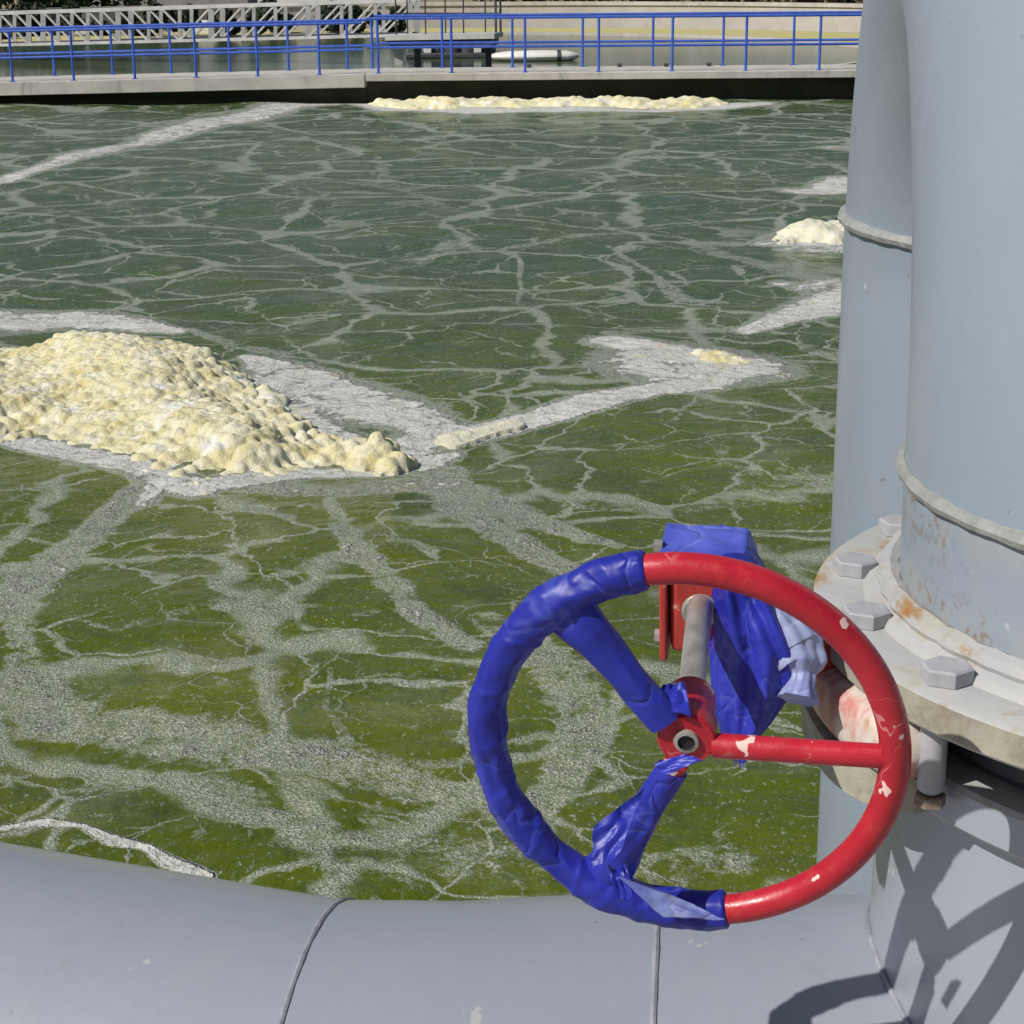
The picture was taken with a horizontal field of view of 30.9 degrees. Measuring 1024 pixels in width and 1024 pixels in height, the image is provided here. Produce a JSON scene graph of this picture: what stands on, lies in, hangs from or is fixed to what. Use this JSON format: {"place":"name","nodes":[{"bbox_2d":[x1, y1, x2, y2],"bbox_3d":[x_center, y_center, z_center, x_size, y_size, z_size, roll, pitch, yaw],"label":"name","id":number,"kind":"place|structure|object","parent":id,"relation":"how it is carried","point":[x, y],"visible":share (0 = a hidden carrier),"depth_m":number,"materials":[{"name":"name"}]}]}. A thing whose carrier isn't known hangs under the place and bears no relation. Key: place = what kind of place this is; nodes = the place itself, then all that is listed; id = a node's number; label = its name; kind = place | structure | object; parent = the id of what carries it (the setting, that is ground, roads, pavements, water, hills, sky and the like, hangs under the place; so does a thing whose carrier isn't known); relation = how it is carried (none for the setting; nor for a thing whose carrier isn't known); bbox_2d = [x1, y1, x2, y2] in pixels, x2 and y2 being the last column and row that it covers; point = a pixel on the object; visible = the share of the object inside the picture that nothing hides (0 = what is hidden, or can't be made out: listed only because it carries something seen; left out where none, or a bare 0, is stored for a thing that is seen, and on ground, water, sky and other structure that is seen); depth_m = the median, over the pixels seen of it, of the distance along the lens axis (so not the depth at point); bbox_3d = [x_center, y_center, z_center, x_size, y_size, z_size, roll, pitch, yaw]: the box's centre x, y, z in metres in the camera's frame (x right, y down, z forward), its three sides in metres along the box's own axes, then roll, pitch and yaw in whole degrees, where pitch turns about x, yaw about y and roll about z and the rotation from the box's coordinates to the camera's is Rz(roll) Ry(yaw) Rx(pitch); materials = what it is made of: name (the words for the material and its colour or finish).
{"place":"outdoors","nodes":[
{"label":"outdoors","id":0,"kind":"place"},
{"bbox_2d":[91,0,257,6],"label":"building","id":1,"kind":"structure","parent":0,"point":[184,2],"depth_m":94.47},
{"bbox_2d":[258,0,329,2],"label":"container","id":2,"kind":"object","parent":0,"point":[294,0],"depth_m":88.67,"materials":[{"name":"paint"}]},
{"bbox_2d":[0,98,852,900],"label":"water","id":3,"kind":"structure","parent":0,"point":[256,678],"depth_m":10.66,"materials":[{"name":"green liquid"}]},
{"bbox_2d":[0,330,418,484],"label":"foam heap","id":4,"kind":"object","parent":3,"relation":"on","point":[165,402],"visible":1,"depth_m":11.82,"materials":[{"name":"beige"}]},
{"bbox_2d":[255,384,290,411],"bbox_3d":[-1.646,-0.767,12.510,0.331,0.112,0.842,-6,17,-17],"label":"foam heap","id":5,"kind":"object","parent":3,"relation":"on","point":[272,396],"visible":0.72,"depth_m":12.50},
{"bbox_2d":[433,418,524,448],"bbox_3d":[-0.207,-0.506,11.673,0.307,0.068,0.830,12,21,37],"label":"foam heap","id":6,"kind":"object","parent":3,"relation":"on","point":[458,439],"visible":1,"depth_m":11.57,"materials":[{"name":"beige"}]},
{"bbox_2d":[368,95,729,108],"bbox_3d":[0.682,-8.275,37.297,7.504,0.249,1.744,1,17,4],"label":"foam heap","id":7,"kind":"object","parent":3,"relation":"on","point":[446,102],"visible":0.95,"depth_m":37.02,"materials":[{"name":"beige"}]},
{"bbox_2d":[690,349,754,364],"bbox_3d":[1.498,-1.146,13.718,0.588,0.096,0.612,0,17,0],"label":"foam heap","id":8,"kind":"object","parent":3,"relation":"on","point":[717,356],"visible":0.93,"depth_m":13.59,"materials":[{"name":"beige"}]},
{"bbox_2d":[772,218,843,243],"bbox_3d":[3.725,-3.069,19.852,2.354,0.227,1.273,-8,18,-23],"label":"foam heap","id":9,"kind":"object","parent":3,"relation":"on","point":[808,230],"visible":0.34,"depth_m":19.41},
{"bbox_2d":[0,35,857,76],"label":"settling water","id":10,"kind":"structure","parent":0,"point":[712,55],"depth_m":53.75,"materials":[{"name":"liquid"}]},
{"bbox_2d":[0,0,419,64],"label":"truss bridge","id":11,"kind":"structure","parent":10,"relation":"in","point":[308,34],"depth_m":51.86,"materials":[{"name":"grey metal"}]},
{"bbox_2d":[385,0,502,67],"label":"service platform","id":12,"kind":"structure","parent":10,"relation":"in","point":[457,36],"depth_m":48.31,"materials":[{"name":"grey metal"}]},
{"bbox_2d":[406,48,496,58],"bbox_3d":[-1.654,-13.410,53.503,2.800,0.585,0.700,0,17,0],"label":"pump raft","id":13,"kind":"object","parent":10,"relation":"on","point":[431,53],"visible":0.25,"depth_m":53.24,"materials":[{"name":"grey metal"}]},
{"bbox_2d":[492,50,579,60],"bbox_3d":[0.635,-12.733,51.711,2.500,0.348,0.814,0,17,0],"label":"white float","id":14,"kind":"object","parent":10,"relation":"on","point":[548,55],"visible":0.87,"depth_m":51.41,"materials":[{"name":"grey plastic"}]},
{"bbox_2d":[2,0,855,8],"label":"hillside","id":15,"kind":"structure","parent":0,"point":[3,6],"depth_m":114.25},
{"bbox_2d":[0,2,858,98],"bbox_3d":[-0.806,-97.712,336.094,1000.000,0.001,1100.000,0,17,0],"label":"ground","id":16,"kind":"structure","parent":0,"point":[177,97],"depth_m":38.71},
{"bbox_2d":[0,0,6,8],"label":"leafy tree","id":17,"kind":"object","parent":16,"relation":"on","point":[2,2],"visible":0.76,"depth_m":83.67,"materials":[{"name":"green plant"}]},
{"bbox_2d":[2,15,7,39],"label":"shrub","id":18,"kind":"object","parent":16,"relation":"on","point":[4,36],"visible":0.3,"depth_m":67.13,"materials":[{"name":"green plant"}]},
{"bbox_2d":[3,0,74,8],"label":"leafy tree","id":19,"kind":"object","parent":16,"relation":"on","point":[8,4],"visible":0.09,"depth_m":86.32,"materials":[{"name":"green plant"}]},
{"bbox_2d":[6,0,85,36],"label":"shrub","id":20,"kind":"object","parent":16,"relation":"on","point":[37,5],"visible":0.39,"depth_m":69.88,"materials":[{"name":"green plant"}]},
{"bbox_2d":[9,0,93,8],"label":"leafy tree","id":21,"kind":"object","parent":16,"relation":"on","point":[78,2],"visible":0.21,"depth_m":85.22,"materials":[{"name":"green plant"}]},
{"bbox_2d":[64,21,90,34],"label":"plant box","id":22,"kind":"object","parent":16,"relation":"on","point":[81,32],"visible":0.01,"depth_m":71.65,"materials":[{"name":"paint"}]},
{"bbox_2d":[60,11,156,35],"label":"shrub","id":23,"kind":"object","parent":16,"relation":"on","point":[63,22],"visible":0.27,"depth_m":69.16,"materials":[{"name":"green plant"}]},
{"bbox_2d":[77,0,161,6],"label":"leafy tree","id":24,"kind":"object","parent":16,"relation":"on","point":[105,3],"visible":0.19,"depth_m":87.09,"materials":[{"name":"green plant"}]},
{"bbox_2d":[139,0,201,36],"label":"shrub","id":25,"kind":"object","parent":16,"relation":"on","point":[173,14],"visible":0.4,"depth_m":68.03,"materials":[{"name":"green plant"}]},
{"bbox_2d":[0,86,367,103],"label":"basin wall","id":26,"kind":"structure","parent":16,"relation":"on","point":[343,95],"depth_m":38.70,"materials":[{"name":"black concrete"}]},
{"bbox_2d":[0,68,372,95],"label":"walkway","id":27,"kind":"structure","parent":26,"relation":"on","point":[188,82],"depth_m":38.26,"materials":[{"name":"concrete"}]},
{"bbox_2d":[0,21,362,81],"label":"railing","id":28,"kind":"object","parent":27,"relation":"on","point":[318,50],"visible":1,"depth_m":38.05,"materials":[{"name":"blue metal"}]},
{"bbox_2d":[0,19,371,75],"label":"railing","id":29,"kind":"object","parent":27,"relation":"on","point":[170,50],"visible":0.91,"depth_m":39.90,"materials":[{"name":"blue metal"}]},
{"bbox_2d":[207,7,281,36],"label":"shrub","id":30,"kind":"object","parent":16,"relation":"on","point":[260,14],"visible":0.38,"depth_m":67.37,"materials":[{"name":"green plant"}]},
{"bbox_2d":[257,0,344,32],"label":"shrub","id":31,"kind":"object","parent":16,"relation":"on","point":[325,11],"visible":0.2,"depth_m":70.25,"materials":[{"name":"green plant"}]},
{"bbox_2d":[328,4,406,32],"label":"shrub","id":32,"kind":"object","parent":16,"relation":"on","point":[357,11],"visible":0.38,"depth_m":69.34,"materials":[{"name":"green plant"}]},
{"bbox_2d":[2,28,859,63],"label":"settling tank","id":33,"kind":"object","parent":16,"relation":"on","point":[717,33],"visible":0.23,"depth_m":68.43,"materials":[{"name":"concrete"}]},
{"bbox_2d":[195,20,240,32],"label":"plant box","id":34,"kind":"object","parent":33,"relation":"on","point":[204,30],"visible":0.06,"depth_m":71.64,"materials":[{"name":"paint"}]},
{"bbox_2d":[266,22,314,31],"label":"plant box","id":35,"kind":"object","parent":33,"relation":"on","point":[299,28],"depth_m":72.59,"materials":[{"name":"concrete"}]},
{"bbox_2d":[0,1,862,36],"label":"curved wall","id":36,"kind":"structure","parent":16,"relation":"on","point":[851,24],"depth_m":73.66,"materials":[{"name":"concrete"}]},
{"bbox_2d":[471,0,585,1],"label":"dry brush","id":37,"kind":"object","parent":16,"relation":"on","point":[517,1],"visible":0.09,"depth_m":79.02,"materials":[{"name":"plant"}]},
{"bbox_2d":[367,78,854,102],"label":"basin wall","id":38,"kind":"structure","parent":16,"relation":"on","point":[787,88],"depth_m":38.51,"materials":[{"name":"black concrete"}]},
{"bbox_2d":[366,64,855,80],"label":"walkway","id":39,"kind":"structure","parent":38,"relation":"on","point":[622,72],"depth_m":38.02,"materials":[{"name":"concrete"}]},
{"bbox_2d":[370,11,861,67],"bbox_3d":[12.405,-10.204,39.664,30.956,1.115,0.101,0,17,0],"label":"railing","id":40,"kind":"object","parent":39,"relation":"on","point":[652,41],"visible":0.69,"depth_m":39.70,"materials":[{"name":"blue metal"}]},
{"bbox_2d":[569,0,658,1],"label":"dry brush","id":41,"kind":"object","parent":16,"relation":"on","point":[614,0],"visible":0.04,"depth_m":78.25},
{"bbox_2d":[624,0,724,1],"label":"dry brush","id":42,"kind":"object","parent":16,"relation":"on","point":[677,0],"visible":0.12,"depth_m":80.82,"materials":[{"name":"plant"}]},
{"bbox_2d":[699,0,775,1],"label":"dry brush","id":43,"kind":"object","parent":16,"relation":"on","point":[738,0],"visible":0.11,"depth_m":82.18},
{"bbox_2d":[776,0,846,2],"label":"dry brush","id":44,"kind":"object","parent":16,"relation":"on","point":[820,1],"visible":0.23,"depth_m":78.85,"materials":[{"name":"plant"}]},
{"bbox_2d":[845,0,862,2],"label":"dry brush","id":45,"kind":"object","parent":16,"relation":"on","point":[854,1],"visible":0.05,"depth_m":80.43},
{"bbox_2d":[366,13,861,73],"bbox_3d":[12.449,-9.654,37.825,30.846,1.115,0.101,0,17,0],"label":"railing","id":46,"kind":"object","parent":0,"point":[598,45],"visible":0.8,"depth_m":37.86,"materials":[{"name":"blue metal"}]},
{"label":"near walkway","id":47,"kind":"structure","parent":0,"visible":0},
{"bbox_3d":[-1.593,0.914,2.380,0.240,0.226,0.720,0,17,0],"label":"pipe support","id":48,"kind":"object","parent":47,"relation":"on","visible":0},
{"bbox_2d":[0,705,1023,1023],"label":"header pipe","id":49,"kind":"object","parent":48,"relation":"on","point":[928,929],"visible":0.66,"depth_m":1.64,"materials":[{"name":"grey metal"}]},
{"bbox_2d":[653,539,1023,809],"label":"butterfly valve","id":50,"kind":"object","parent":49,"relation":"on","point":[843,710],"visible":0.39,"depth_m":1.48,"materials":[{"name":"metal"}]},
{"bbox_2d":[660,523,827,767],"bbox_3d":[0.194,0.109,1.529,0.156,0.183,0.100,11,20,33],"label":"plastic bag","id":51,"kind":"object","parent":50,"relation":"on","point":[767,661],"visible":0.73,"depth_m":1.49,"materials":[{"name":"blue plastic"}]},
{"bbox_2d":[643,552,911,924],"bbox_3d":[0.114,0.163,1.351,0.249,0.311,0.266,-10,19,-28],"label":"handwheel","id":52,"kind":"object","parent":50,"relation":"attached to","point":[848,641],"visible":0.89,"depth_m":1.31,"materials":[{"name":"red paint"}]},
{"bbox_2d":[467,550,729,931],"bbox_3d":[0.066,0.173,1.326,0.196,0.314,0.116,0,17,0],"label":"plastic wrap","id":53,"kind":"object","parent":52,"relation":"attached to","point":[565,608],"visible":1,"depth_m":1.32,"materials":[{"name":"blue plastic"}]},
{"bbox_2d":[814,0,1023,894],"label":"gooseneck pipe","id":54,"kind":"object","parent":50,"relation":"attached to","point":[919,581],"visible":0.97,"depth_m":1.48,"materials":[{"name":"grey metal"}]}
]}

